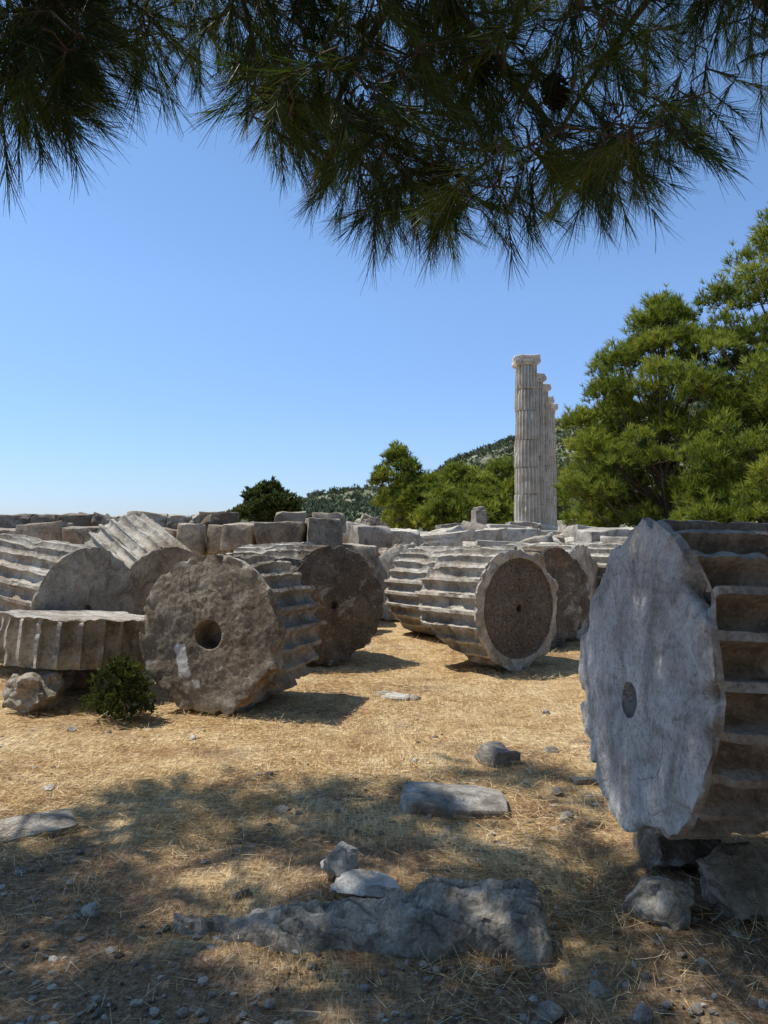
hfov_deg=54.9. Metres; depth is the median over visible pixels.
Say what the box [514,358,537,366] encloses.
capital echinus
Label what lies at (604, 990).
loose stone
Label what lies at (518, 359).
capital
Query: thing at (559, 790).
loose stone
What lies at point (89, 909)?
loose stone
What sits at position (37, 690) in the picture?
grey stone
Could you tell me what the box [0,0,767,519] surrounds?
sky
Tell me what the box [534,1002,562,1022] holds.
loose stone
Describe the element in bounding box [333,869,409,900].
pale stone
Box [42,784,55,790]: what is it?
loose stone
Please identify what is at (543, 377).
capital
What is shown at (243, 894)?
loose stone
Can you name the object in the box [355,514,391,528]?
stone block
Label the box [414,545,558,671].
fluted column drum
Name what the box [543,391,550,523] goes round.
shaft
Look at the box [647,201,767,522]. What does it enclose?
pine tree
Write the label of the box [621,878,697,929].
grey stone
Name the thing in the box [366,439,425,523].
pine tree
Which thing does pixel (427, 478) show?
pine tree
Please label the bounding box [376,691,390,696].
loose stone
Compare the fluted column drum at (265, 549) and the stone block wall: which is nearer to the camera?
the fluted column drum at (265, 549)
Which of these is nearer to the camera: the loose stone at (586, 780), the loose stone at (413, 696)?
the loose stone at (586, 780)
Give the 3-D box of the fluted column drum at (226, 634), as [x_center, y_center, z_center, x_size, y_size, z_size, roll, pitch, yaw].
[-1.290,1.034,6.479,1.332,1.358,0.998,0,-2,18]
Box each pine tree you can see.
[0,0,767,294]
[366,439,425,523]
[374,473,430,531]
[385,468,458,532]
[406,479,479,530]
[417,459,487,528]
[444,481,513,524]
[461,464,514,522]
[479,453,515,503]
[498,458,577,523]
[550,281,767,526]
[557,393,684,526]
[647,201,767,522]
[667,341,767,522]
[725,315,763,433]
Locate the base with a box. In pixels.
[542,524,549,530]
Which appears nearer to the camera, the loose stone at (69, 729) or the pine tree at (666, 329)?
the loose stone at (69, 729)
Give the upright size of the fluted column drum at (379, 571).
1.331 m
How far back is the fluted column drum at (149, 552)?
8.67 m
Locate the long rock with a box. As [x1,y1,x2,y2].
[172,873,554,967]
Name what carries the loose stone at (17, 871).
on the ground at (396, 994)
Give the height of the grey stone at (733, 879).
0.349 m
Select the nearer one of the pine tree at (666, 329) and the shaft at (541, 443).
the pine tree at (666, 329)
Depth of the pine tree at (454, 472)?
56.19 m
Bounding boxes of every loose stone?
[13,867,27,874]
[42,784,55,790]
[67,727,75,731]
[81,902,99,917]
[161,923,170,931]
[232,888,251,899]
[266,772,274,779]
[273,1019,295,1023]
[275,804,288,813]
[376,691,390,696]
[380,692,408,699]
[409,694,420,699]
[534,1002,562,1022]
[544,747,559,752]
[551,787,562,795]
[560,812,573,822]
[569,776,598,784]
[589,979,610,997]
[631,1002,654,1023]
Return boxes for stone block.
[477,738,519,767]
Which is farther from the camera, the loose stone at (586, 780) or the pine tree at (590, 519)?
the pine tree at (590, 519)
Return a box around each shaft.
[514,364,539,521]
[536,382,545,523]
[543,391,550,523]
[548,404,553,524]
[551,411,556,524]
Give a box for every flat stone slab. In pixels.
[0,805,74,842]
[399,784,507,817]
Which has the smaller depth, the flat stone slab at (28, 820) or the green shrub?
the flat stone slab at (28, 820)
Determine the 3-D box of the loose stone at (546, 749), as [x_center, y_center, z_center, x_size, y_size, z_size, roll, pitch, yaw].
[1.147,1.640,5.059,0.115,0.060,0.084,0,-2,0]
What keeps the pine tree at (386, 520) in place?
on the ground at (396, 994)
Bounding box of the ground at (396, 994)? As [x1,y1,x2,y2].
[0,618,767,1023]
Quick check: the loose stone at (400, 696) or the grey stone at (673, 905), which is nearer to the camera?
the grey stone at (673, 905)
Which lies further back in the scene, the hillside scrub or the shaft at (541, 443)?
the hillside scrub
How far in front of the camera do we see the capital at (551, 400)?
47.15 m
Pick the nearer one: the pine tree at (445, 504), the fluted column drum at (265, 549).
the fluted column drum at (265, 549)
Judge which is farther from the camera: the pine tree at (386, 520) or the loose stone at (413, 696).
the pine tree at (386, 520)
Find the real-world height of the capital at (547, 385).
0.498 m
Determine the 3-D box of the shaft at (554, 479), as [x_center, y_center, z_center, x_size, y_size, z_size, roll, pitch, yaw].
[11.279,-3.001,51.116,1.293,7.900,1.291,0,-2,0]
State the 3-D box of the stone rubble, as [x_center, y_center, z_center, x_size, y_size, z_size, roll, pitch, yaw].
[6.822,1.107,24.531,25.266,2.642,24.679,0,-2,0]
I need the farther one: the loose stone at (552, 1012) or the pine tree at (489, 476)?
the pine tree at (489, 476)
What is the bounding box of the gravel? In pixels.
[0,710,767,1023]
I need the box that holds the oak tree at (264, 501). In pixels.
[229,475,309,523]
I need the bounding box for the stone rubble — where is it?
[306,505,635,547]
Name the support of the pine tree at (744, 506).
on the ground at (396, 994)
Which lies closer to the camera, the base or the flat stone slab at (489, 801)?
the flat stone slab at (489, 801)
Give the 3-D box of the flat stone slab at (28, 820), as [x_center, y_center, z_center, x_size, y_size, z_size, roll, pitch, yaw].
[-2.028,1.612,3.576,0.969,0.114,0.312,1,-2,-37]
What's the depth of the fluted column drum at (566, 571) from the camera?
9.59 m
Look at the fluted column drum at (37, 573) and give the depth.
7.63 m
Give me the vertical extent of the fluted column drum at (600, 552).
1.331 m
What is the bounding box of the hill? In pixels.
[305,402,756,532]
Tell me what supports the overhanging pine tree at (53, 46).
on the ground at (396, 994)
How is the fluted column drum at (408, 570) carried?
on the ground at (396, 994)
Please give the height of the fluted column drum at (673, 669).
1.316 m
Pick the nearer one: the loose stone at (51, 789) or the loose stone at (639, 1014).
the loose stone at (639, 1014)
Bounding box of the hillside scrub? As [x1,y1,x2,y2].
[228,395,767,521]
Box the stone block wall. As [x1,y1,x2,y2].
[0,510,380,568]
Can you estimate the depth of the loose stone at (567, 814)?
3.84 m
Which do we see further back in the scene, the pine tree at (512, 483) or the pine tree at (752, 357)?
the pine tree at (512, 483)
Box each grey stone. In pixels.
[0,669,67,715]
[28,668,105,689]
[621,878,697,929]
[633,830,723,872]
[695,842,767,922]
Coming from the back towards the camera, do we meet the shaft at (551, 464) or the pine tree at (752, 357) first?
the shaft at (551, 464)
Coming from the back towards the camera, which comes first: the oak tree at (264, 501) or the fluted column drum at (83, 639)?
the oak tree at (264, 501)
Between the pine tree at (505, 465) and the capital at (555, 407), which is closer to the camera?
the capital at (555, 407)
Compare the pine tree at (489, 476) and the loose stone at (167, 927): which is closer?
the loose stone at (167, 927)
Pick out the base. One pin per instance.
(545, 527)
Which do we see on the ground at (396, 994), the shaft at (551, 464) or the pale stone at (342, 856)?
the pale stone at (342, 856)
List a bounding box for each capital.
[512,354,540,368]
[537,373,546,381]
[543,383,550,391]
[548,397,554,403]
[551,404,557,410]
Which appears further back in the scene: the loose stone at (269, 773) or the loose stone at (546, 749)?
the loose stone at (546, 749)
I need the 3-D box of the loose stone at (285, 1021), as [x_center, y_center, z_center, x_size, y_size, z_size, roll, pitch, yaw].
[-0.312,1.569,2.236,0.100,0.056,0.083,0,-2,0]
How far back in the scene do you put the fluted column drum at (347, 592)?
8.39 m
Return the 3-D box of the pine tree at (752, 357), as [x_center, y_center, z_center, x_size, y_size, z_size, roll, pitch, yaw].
[16.626,-5.069,27.258,7.740,13.146,8.798,1,-2,-41]
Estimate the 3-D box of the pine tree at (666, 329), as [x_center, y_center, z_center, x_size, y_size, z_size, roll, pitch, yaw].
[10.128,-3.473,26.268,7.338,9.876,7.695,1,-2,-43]
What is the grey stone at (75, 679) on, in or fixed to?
on the ground at (396, 994)
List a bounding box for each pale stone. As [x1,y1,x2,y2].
[323,841,359,877]
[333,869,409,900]
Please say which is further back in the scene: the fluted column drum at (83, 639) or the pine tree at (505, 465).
the pine tree at (505, 465)
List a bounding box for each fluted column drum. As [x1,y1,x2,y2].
[0,533,134,613]
[0,609,144,669]
[84,513,194,614]
[139,554,326,715]
[226,542,316,555]
[273,544,383,664]
[369,542,428,619]
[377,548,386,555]
[384,546,453,634]
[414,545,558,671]
[501,543,597,638]
[521,546,589,647]
[569,541,624,589]
[578,517,767,839]
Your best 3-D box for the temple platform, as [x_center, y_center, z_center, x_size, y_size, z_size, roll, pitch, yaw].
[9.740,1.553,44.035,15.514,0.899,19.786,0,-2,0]
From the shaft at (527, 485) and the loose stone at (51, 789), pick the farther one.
the shaft at (527, 485)
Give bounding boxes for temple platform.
[541,531,560,535]
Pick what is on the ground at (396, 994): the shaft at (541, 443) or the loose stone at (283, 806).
the loose stone at (283, 806)
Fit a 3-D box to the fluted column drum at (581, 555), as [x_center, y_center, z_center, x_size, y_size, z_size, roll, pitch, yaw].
[2.299,1.109,10.631,1.170,1.328,1.329,-1,-2,38]
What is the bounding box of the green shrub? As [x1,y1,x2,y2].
[78,654,157,724]
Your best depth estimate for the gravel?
2.50 m
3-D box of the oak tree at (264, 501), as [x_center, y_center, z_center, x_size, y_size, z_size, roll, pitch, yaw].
[-4.817,-0.015,30.048,3.737,2.985,3.175,0,-2,0]

